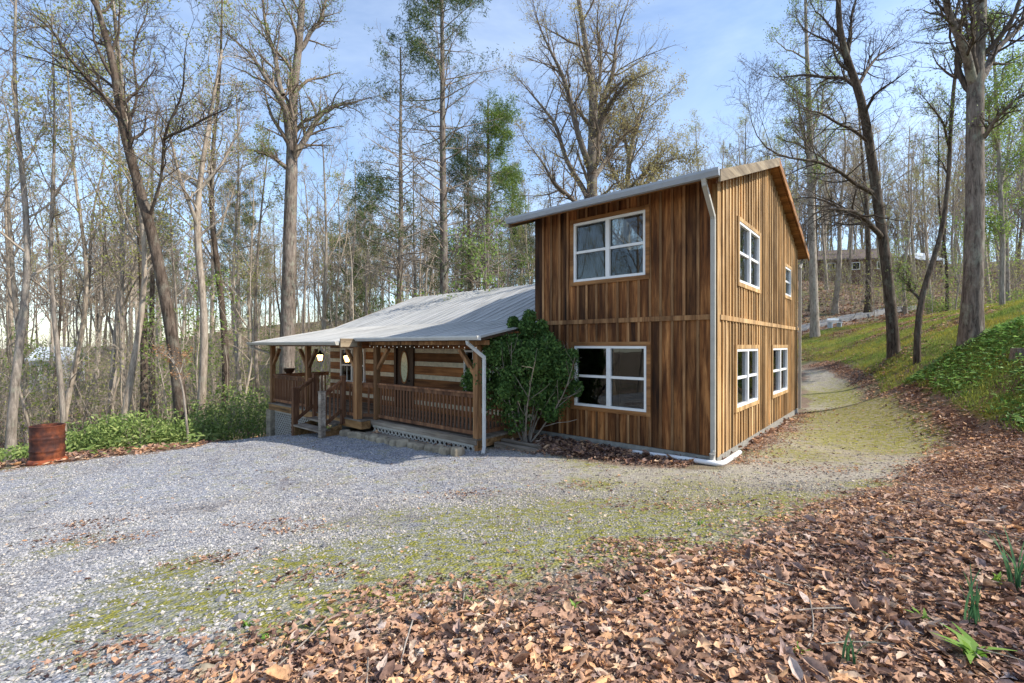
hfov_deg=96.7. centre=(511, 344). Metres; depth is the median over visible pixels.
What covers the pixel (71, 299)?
bare tree
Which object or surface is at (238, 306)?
background pine
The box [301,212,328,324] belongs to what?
bare tree
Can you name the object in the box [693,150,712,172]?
bare tree
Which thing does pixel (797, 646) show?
weed sprout
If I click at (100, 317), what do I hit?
bare tree
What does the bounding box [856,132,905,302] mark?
bare tree
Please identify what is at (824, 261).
bare tree
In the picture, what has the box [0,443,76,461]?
understorey shrub
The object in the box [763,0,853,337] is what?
slim ridge tree
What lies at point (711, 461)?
drain pipe
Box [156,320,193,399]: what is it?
bare tree
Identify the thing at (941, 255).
bare tree
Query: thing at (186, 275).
bare tree
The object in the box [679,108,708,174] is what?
bare tree
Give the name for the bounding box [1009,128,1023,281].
bare tree
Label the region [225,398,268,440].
understorey shrub
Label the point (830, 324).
garden bench
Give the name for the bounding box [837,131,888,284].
bare tree
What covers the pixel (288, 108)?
tall poplar
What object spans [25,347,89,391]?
neighbour house
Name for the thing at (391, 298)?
bare tree
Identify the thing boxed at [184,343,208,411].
bare tree
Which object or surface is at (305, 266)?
bare tree
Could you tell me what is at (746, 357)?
window
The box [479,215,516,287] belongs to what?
bare tree
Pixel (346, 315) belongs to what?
background pine
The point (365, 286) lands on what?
bare tree
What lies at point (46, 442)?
rusty barrel
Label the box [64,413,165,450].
understorey shrub
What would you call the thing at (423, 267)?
bare tree
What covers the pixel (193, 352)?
bare tree
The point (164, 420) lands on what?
understorey shrub
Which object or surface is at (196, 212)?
pale tree
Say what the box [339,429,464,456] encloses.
stone edging
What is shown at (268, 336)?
bare tree
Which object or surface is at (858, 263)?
window
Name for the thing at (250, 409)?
understorey shrub
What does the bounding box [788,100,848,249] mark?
bare tree
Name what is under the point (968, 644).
broad leaved weed
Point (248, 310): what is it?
bare tree
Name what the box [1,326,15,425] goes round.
bare tree
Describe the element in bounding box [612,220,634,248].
bare tree
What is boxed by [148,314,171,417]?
bare tree
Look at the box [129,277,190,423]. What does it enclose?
bare tree
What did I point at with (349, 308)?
bare tree
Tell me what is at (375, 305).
bare tree
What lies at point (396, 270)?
bare tree
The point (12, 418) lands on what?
bare tree
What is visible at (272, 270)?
bare tree
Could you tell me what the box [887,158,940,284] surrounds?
bare tree
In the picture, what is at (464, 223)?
bare tree
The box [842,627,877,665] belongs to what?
daffodil leaves
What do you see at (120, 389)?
bare tree
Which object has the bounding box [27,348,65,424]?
bare tree
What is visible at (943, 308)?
hillside shrub
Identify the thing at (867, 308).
bare tree
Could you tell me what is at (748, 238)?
window
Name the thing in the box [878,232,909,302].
bare tree
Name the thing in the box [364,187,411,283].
bare tree
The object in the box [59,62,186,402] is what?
bare tree
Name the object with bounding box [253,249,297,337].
bare tree
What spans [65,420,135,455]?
understorey shrub
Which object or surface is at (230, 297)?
bare tree
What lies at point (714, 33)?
sky
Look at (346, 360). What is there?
hanging lantern
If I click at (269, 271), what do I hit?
bare tree
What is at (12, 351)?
bare tree
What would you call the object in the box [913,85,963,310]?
bare tree
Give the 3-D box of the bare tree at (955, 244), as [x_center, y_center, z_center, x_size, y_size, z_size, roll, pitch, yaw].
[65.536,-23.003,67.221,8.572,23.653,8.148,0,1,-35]
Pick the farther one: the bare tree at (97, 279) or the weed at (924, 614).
the bare tree at (97, 279)
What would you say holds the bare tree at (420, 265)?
on the ground at (818, 383)
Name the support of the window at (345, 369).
in the house at (680, 330)
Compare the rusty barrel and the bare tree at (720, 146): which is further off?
the bare tree at (720, 146)
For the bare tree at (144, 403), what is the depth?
20.98 m
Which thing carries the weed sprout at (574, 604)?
on the ground at (818, 383)
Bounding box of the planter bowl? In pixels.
[283,368,294,372]
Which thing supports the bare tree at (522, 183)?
on the ground at (818, 383)
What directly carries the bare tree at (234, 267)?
on the ground at (818, 383)
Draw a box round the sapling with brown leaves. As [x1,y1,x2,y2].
[152,344,196,440]
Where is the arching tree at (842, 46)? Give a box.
[715,0,941,357]
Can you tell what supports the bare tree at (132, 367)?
on the ground at (818, 383)
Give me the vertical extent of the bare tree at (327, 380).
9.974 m
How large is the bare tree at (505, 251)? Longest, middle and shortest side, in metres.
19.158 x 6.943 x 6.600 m
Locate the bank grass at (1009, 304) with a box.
[801,298,1023,432]
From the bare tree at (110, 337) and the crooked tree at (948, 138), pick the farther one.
the bare tree at (110, 337)
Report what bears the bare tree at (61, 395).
on the ground at (818, 383)
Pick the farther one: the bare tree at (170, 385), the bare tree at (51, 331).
the bare tree at (51, 331)
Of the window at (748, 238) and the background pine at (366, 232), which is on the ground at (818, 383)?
the background pine at (366, 232)
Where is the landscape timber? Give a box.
[494,438,540,453]
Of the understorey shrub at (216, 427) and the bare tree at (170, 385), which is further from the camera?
the bare tree at (170, 385)
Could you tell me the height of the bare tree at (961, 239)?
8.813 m
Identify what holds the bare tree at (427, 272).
on the ground at (818, 383)
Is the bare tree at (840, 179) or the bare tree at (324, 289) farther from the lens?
the bare tree at (840, 179)
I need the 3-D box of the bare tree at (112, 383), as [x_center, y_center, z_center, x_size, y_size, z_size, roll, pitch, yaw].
[-20.858,-5.005,24.964,6.106,21.664,6.424,0,-1,19]
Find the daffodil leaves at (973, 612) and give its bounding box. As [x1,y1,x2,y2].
[956,564,981,628]
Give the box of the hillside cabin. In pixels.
[802,249,897,287]
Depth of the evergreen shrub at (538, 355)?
9.45 m
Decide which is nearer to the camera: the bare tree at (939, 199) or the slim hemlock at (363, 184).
the slim hemlock at (363, 184)
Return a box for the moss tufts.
[13,382,968,679]
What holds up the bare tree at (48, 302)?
on the ground at (818, 383)
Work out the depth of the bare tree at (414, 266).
35.78 m
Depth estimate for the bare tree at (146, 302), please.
53.51 m
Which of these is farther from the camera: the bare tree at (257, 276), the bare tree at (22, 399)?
the bare tree at (257, 276)
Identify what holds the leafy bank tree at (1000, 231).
on the ground at (818, 383)
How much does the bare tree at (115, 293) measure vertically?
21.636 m
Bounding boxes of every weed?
[904,606,929,621]
[931,622,1015,663]
[991,572,1007,583]
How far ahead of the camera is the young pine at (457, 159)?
32.28 m
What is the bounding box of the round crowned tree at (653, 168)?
[581,57,712,249]
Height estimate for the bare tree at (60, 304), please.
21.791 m
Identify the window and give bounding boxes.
[340,348,365,382]
[464,350,497,390]
[570,204,649,286]
[571,342,650,416]
[734,345,759,412]
[737,215,760,293]
[771,345,788,398]
[784,262,791,299]
[852,262,859,269]
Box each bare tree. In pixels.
[0,0,66,211]
[0,0,101,440]
[0,0,125,461]
[0,0,141,420]
[0,0,218,419]
[0,60,39,236]
[0,91,79,446]
[0,114,72,431]
[0,156,98,418]
[0,191,63,434]
[0,257,20,364]
[0,307,29,428]
[0,319,28,438]
[0,321,43,406]
[1,321,56,442]
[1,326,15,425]
[14,85,179,431]
[18,142,110,422]
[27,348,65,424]
[31,187,115,393]
[31,266,72,327]
[37,325,73,422]
[47,0,198,425]
[47,253,94,343]
[50,29,207,426]
[54,151,165,420]
[56,264,80,346]
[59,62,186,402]
[65,138,193,414]
[65,279,117,408]
[67,333,106,423]
[72,232,118,324]
[74,224,164,417]
[86,77,195,424]
[92,205,164,361]
[96,296,139,384]
[97,229,137,363]
[101,300,156,412]
[108,220,175,368]
[111,315,167,416]
[113,242,182,373]
[123,0,285,440]
[124,291,162,408]
[128,160,205,422]
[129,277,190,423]
[142,83,249,420]
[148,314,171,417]
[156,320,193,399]
[158,229,224,373]
[160,320,193,421]
[164,241,248,411]
[165,191,227,357]
[165,295,225,407]
[168,280,217,395]
[169,238,219,285]
[175,67,285,432]
[176,303,220,395]
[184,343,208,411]
[188,318,221,415]
[204,104,320,426]
[204,157,282,406]
[205,223,277,438]
[206,240,252,369]
[206,334,233,414]
[240,228,281,356]
[240,276,262,379]
[244,319,278,406]
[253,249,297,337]
[254,228,301,299]
[259,220,281,324]
[260,201,281,319]
[271,240,301,281]
[273,163,345,376]
[274,105,387,390]
[295,346,319,376]
[296,235,341,354]
[299,242,323,331]
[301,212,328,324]
[312,209,339,369]
[314,167,361,326]
[316,147,390,321]
[316,272,344,390]
[322,223,377,377]
[331,158,409,318]
[354,277,377,314]
[362,280,384,314]
[363,220,380,313]
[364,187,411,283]
[365,205,425,305]
[368,292,382,311]
[374,279,410,308]
[379,137,463,297]
[379,269,427,303]
[383,166,455,295]
[404,176,461,296]
[410,223,437,291]
[429,172,502,291]
[435,194,512,300]
[437,155,481,293]
[472,227,501,289]
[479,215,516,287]
[490,153,534,286]
[491,214,512,286]
[506,172,545,284]
[511,125,583,280]
[514,170,540,284]
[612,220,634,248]
[653,128,701,178]
[666,119,707,178]
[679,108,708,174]
[691,118,749,168]
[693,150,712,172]
[713,109,761,166]
[715,141,731,167]
[726,101,755,165]
[736,146,753,163]
[749,128,798,199]
[756,110,797,212]
[765,117,885,310]
[772,115,804,211]
[784,120,828,275]
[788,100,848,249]
[793,113,837,289]
[795,140,823,248]
[815,105,932,314]
[816,181,832,249]
[821,91,961,312]
[822,132,867,266]
[829,117,867,249]
[829,146,862,248]
[831,159,871,253]
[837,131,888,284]
[855,120,896,199]
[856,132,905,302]
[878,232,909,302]
[880,103,963,313]
[881,99,937,280]
[883,157,918,252]
[885,106,957,308]
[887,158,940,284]
[887,188,923,250]
[894,161,944,252]
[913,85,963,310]
[913,144,964,286]
[914,213,949,249]
[917,112,996,293]
[919,115,986,266]
[921,111,964,277]
[934,93,1021,303]
[937,208,964,309]
[942,96,1023,301]
[951,137,1020,294]
[984,184,1019,283]
[985,79,1023,233]
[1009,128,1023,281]
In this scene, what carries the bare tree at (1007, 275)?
on the ground at (818, 383)
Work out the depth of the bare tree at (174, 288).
33.16 m
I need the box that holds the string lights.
[370,345,481,347]
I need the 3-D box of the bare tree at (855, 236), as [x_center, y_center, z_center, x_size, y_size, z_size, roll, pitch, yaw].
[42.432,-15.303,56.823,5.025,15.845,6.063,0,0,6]
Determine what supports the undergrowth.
on the ground at (818, 383)
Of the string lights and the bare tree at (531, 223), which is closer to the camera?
the string lights
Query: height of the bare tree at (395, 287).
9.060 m
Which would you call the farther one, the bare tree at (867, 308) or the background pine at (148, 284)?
the background pine at (148, 284)
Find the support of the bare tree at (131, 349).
on the ground at (818, 383)
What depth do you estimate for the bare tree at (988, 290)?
35.95 m
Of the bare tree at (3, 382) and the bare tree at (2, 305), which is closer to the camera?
the bare tree at (3, 382)
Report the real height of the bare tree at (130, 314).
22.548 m
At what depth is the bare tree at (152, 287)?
30.10 m
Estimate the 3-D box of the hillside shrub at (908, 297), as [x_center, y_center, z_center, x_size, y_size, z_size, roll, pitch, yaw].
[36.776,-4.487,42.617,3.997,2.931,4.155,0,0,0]
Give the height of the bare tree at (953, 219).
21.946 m
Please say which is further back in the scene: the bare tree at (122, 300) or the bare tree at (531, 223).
the bare tree at (531, 223)
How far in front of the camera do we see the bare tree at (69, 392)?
19.58 m
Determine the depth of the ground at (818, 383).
4.75 m
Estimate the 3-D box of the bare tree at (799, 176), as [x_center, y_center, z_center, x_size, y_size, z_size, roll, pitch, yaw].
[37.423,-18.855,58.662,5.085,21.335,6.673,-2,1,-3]
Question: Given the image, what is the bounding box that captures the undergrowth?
[0,418,512,455]
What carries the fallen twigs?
on the ground at (818, 383)
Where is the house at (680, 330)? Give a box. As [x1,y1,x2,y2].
[246,158,809,460]
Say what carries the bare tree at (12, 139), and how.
on the ground at (818, 383)
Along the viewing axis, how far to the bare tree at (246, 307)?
57.62 m
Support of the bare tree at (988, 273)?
on the ground at (818, 383)
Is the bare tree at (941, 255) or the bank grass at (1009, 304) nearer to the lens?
the bank grass at (1009, 304)
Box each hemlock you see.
[316,19,473,303]
[338,0,530,294]
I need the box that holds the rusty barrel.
[25,423,68,465]
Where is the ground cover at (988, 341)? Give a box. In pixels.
[903,315,1023,425]
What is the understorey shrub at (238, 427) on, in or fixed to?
on the ground at (818, 383)
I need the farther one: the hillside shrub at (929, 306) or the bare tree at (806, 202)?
the bare tree at (806, 202)
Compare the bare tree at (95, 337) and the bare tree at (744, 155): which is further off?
the bare tree at (744, 155)
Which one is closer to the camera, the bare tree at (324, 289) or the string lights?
the string lights
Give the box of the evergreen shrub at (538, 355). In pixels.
[459,309,584,442]
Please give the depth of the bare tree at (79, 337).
19.53 m
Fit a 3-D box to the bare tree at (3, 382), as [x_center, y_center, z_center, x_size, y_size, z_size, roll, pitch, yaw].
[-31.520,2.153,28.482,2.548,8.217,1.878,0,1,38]
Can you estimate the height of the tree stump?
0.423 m
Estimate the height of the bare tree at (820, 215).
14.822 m
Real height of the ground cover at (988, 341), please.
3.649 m
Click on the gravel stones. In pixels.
(152, 518)
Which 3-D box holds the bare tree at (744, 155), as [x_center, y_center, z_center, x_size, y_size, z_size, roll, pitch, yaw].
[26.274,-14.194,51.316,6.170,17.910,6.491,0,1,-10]
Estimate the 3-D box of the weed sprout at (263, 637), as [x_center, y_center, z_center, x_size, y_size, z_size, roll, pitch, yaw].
[-1.235,1.450,2.266,0.049,0.042,0.080,0,0,-9]
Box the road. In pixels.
[801,305,916,330]
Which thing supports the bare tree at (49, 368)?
on the ground at (818, 383)
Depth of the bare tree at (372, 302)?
39.97 m
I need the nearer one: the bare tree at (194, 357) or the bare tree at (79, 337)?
the bare tree at (79, 337)
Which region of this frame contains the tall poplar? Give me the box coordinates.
[198,0,393,373]
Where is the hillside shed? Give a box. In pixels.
[895,253,941,280]
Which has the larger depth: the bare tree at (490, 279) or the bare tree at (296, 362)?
the bare tree at (296, 362)
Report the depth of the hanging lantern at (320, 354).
15.30 m
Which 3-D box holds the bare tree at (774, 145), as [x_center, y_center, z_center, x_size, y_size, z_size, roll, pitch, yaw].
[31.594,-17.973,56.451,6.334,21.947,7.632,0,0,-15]
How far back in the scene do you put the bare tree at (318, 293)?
60.24 m
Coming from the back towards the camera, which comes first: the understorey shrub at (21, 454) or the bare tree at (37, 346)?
the bare tree at (37, 346)
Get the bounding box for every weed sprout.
[242,616,253,626]
[261,628,269,640]
[570,596,580,607]
[793,641,809,656]
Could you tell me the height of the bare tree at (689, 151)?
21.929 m
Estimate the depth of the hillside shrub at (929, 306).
40.83 m
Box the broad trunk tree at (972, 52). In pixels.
[902,0,1023,346]
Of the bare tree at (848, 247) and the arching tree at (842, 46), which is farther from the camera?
the bare tree at (848, 247)
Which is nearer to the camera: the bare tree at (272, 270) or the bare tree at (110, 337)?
the bare tree at (110, 337)
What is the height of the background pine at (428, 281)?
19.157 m
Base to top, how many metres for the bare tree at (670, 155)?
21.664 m
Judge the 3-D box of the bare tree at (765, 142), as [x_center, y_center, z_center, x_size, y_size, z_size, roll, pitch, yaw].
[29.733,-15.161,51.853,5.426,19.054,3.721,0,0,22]
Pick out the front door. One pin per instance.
(404, 358)
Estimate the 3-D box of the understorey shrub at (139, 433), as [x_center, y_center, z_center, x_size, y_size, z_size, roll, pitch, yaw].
[-10.742,2.450,13.167,2.597,1.291,2.657,0,0,0]
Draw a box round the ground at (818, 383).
[0,259,1023,682]
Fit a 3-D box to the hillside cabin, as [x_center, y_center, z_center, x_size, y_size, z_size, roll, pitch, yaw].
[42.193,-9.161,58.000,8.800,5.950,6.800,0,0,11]
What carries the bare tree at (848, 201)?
on the ground at (818, 383)
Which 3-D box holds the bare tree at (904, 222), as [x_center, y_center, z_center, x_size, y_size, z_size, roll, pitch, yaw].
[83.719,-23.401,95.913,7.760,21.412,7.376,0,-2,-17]
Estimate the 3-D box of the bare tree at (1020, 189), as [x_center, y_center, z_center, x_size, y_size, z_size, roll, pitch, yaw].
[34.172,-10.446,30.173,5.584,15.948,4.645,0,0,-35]
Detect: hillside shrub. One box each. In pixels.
[880,281,931,309]
[905,289,958,313]
[924,296,960,313]
[984,289,1023,304]
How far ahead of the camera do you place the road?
39.28 m
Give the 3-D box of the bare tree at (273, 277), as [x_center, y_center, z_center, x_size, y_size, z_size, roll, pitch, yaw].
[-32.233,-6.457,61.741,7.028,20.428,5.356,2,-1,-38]
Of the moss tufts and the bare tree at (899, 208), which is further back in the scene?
the bare tree at (899, 208)
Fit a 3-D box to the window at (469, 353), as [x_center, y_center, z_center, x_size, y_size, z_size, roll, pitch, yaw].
[-0.803,0.705,11.838,1.230,1.130,0.100,0,0,41]
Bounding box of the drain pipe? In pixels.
[632,450,741,465]
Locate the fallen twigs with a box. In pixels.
[62,364,1023,682]
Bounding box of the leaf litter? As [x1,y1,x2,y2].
[0,267,1023,682]
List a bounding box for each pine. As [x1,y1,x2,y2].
[124,211,196,358]
[188,177,280,384]
[313,216,375,353]
[339,194,390,312]
[416,230,450,296]
[429,115,517,293]
[437,86,534,291]
[496,211,534,286]
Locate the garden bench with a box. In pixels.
[827,318,842,327]
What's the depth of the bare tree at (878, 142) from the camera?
57.98 m
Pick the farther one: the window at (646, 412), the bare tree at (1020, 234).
the bare tree at (1020, 234)
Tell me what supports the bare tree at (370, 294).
on the ground at (818, 383)
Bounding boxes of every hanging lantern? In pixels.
[317,350,323,361]
[343,352,349,363]
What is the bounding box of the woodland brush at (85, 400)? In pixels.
[0,222,1023,449]
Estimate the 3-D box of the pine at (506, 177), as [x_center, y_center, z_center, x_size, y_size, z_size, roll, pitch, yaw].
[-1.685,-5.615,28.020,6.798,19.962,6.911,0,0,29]
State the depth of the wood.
83.02 m
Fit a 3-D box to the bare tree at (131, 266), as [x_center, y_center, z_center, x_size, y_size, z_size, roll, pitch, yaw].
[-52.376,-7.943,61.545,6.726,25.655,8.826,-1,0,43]
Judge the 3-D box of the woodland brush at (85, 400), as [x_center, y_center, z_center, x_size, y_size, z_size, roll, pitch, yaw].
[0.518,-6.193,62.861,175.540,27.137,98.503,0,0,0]
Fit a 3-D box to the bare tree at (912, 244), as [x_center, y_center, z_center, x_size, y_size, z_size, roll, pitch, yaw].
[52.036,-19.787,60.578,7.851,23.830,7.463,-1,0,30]
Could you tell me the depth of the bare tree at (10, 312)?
31.50 m
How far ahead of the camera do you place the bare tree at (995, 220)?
48.21 m
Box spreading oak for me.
[485,0,686,224]
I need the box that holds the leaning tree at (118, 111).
[0,0,260,439]
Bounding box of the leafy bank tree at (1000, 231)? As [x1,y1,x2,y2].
[946,3,1023,304]
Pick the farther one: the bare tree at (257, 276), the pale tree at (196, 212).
the bare tree at (257, 276)
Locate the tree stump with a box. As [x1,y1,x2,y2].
[1008,348,1023,360]
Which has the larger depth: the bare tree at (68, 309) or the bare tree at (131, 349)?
the bare tree at (68, 309)
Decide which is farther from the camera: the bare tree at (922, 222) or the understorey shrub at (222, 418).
the bare tree at (922, 222)
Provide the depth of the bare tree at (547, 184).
39.86 m
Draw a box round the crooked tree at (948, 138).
[890,3,986,364]
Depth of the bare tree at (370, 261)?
84.26 m
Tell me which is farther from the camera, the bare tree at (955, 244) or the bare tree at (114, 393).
the bare tree at (955, 244)
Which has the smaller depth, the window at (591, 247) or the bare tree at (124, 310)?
the window at (591, 247)
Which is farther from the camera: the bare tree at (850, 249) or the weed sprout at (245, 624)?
the bare tree at (850, 249)
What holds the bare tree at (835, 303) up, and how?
on the ground at (818, 383)
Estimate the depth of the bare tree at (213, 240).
21.58 m
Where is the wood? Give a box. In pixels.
[0,115,1023,365]
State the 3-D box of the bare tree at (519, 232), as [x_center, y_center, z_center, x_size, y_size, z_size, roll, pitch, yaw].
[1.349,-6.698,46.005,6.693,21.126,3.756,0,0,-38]
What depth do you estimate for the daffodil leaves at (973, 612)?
2.00 m
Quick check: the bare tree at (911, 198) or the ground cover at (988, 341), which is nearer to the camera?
the ground cover at (988, 341)
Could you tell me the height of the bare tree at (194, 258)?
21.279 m
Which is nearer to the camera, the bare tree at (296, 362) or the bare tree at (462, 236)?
the bare tree at (296, 362)
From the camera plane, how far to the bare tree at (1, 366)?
24.48 m
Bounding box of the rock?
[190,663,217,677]
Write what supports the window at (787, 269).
in the house at (680, 330)
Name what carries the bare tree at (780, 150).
on the ground at (818, 383)
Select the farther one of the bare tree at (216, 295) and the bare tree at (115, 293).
the bare tree at (115, 293)
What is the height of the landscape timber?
0.170 m
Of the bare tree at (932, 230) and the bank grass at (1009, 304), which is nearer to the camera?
the bank grass at (1009, 304)
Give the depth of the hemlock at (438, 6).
25.73 m
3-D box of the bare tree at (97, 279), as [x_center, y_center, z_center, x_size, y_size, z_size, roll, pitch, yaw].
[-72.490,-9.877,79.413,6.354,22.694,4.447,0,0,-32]
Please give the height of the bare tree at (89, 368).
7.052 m
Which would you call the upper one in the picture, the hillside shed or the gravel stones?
the hillside shed
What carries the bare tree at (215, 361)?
on the ground at (818, 383)
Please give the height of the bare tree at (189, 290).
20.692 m
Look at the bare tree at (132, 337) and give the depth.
20.79 m
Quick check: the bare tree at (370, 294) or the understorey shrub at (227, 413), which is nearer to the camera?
the understorey shrub at (227, 413)
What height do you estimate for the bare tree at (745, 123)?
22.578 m
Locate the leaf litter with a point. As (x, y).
(978, 491)
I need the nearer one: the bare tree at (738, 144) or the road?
the road
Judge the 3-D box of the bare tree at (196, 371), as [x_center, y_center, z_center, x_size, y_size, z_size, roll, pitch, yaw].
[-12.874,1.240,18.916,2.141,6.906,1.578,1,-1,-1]
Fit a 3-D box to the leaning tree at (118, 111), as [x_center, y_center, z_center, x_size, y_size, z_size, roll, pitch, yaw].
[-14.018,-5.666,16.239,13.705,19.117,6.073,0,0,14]
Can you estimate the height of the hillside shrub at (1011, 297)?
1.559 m
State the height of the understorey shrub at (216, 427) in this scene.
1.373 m
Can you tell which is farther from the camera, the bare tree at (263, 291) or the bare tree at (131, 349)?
the bare tree at (263, 291)
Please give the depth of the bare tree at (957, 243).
55.53 m
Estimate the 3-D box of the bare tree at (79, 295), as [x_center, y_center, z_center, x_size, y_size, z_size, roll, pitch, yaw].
[-24.841,-4.844,27.356,6.364,21.958,7.643,0,0,21]
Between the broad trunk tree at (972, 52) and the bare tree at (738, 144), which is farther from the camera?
the bare tree at (738, 144)
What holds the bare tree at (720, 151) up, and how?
on the ground at (818, 383)
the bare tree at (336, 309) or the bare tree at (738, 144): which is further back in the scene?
the bare tree at (738, 144)
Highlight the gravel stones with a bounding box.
[0,404,946,682]
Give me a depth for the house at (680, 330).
9.96 m
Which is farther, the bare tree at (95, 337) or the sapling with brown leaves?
the bare tree at (95, 337)
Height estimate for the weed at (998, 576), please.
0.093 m
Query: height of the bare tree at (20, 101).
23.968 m
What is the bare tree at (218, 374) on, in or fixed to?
on the ground at (818, 383)
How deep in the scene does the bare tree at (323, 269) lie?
58.67 m
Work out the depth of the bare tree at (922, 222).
71.80 m
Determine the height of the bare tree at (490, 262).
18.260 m
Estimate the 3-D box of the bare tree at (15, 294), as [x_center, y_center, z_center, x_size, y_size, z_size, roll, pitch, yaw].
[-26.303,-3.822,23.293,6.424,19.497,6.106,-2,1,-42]
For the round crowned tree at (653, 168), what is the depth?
37.40 m
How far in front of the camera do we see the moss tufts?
4.01 m
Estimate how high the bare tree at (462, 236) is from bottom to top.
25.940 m
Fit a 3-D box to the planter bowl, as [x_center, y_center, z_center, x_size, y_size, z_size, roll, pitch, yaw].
[-7.716,0.893,15.763,0.400,0.170,0.400,0,0,0]
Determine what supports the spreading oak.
on the ground at (818, 383)
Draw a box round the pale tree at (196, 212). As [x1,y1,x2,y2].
[110,34,268,421]
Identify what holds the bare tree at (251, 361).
on the ground at (818, 383)
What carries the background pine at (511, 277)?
on the ground at (818, 383)
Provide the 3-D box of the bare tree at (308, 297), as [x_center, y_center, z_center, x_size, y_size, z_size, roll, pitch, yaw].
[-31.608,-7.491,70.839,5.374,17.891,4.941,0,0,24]
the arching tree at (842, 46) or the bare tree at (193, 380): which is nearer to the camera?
the arching tree at (842, 46)
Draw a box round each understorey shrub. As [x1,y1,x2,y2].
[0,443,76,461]
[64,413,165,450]
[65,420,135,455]
[83,405,193,449]
[125,414,199,444]
[171,394,251,439]
[171,407,234,441]
[180,386,268,440]
[194,382,269,439]
[205,408,252,439]
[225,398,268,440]
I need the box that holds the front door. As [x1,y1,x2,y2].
[394,345,414,408]
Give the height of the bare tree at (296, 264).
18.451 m
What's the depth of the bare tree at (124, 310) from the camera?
37.16 m
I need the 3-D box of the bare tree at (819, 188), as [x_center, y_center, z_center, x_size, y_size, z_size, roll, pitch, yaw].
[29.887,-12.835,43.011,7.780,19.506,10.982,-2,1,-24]
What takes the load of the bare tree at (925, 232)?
on the ground at (818, 383)
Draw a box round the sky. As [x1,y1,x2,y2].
[0,0,1023,348]
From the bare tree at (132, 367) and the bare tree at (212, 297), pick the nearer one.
the bare tree at (132, 367)
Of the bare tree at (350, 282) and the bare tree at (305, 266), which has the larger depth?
the bare tree at (305, 266)
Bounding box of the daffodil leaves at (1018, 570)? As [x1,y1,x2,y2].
[975,524,1023,590]
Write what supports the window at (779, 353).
in the house at (680, 330)
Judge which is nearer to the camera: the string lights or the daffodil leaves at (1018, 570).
the daffodil leaves at (1018, 570)

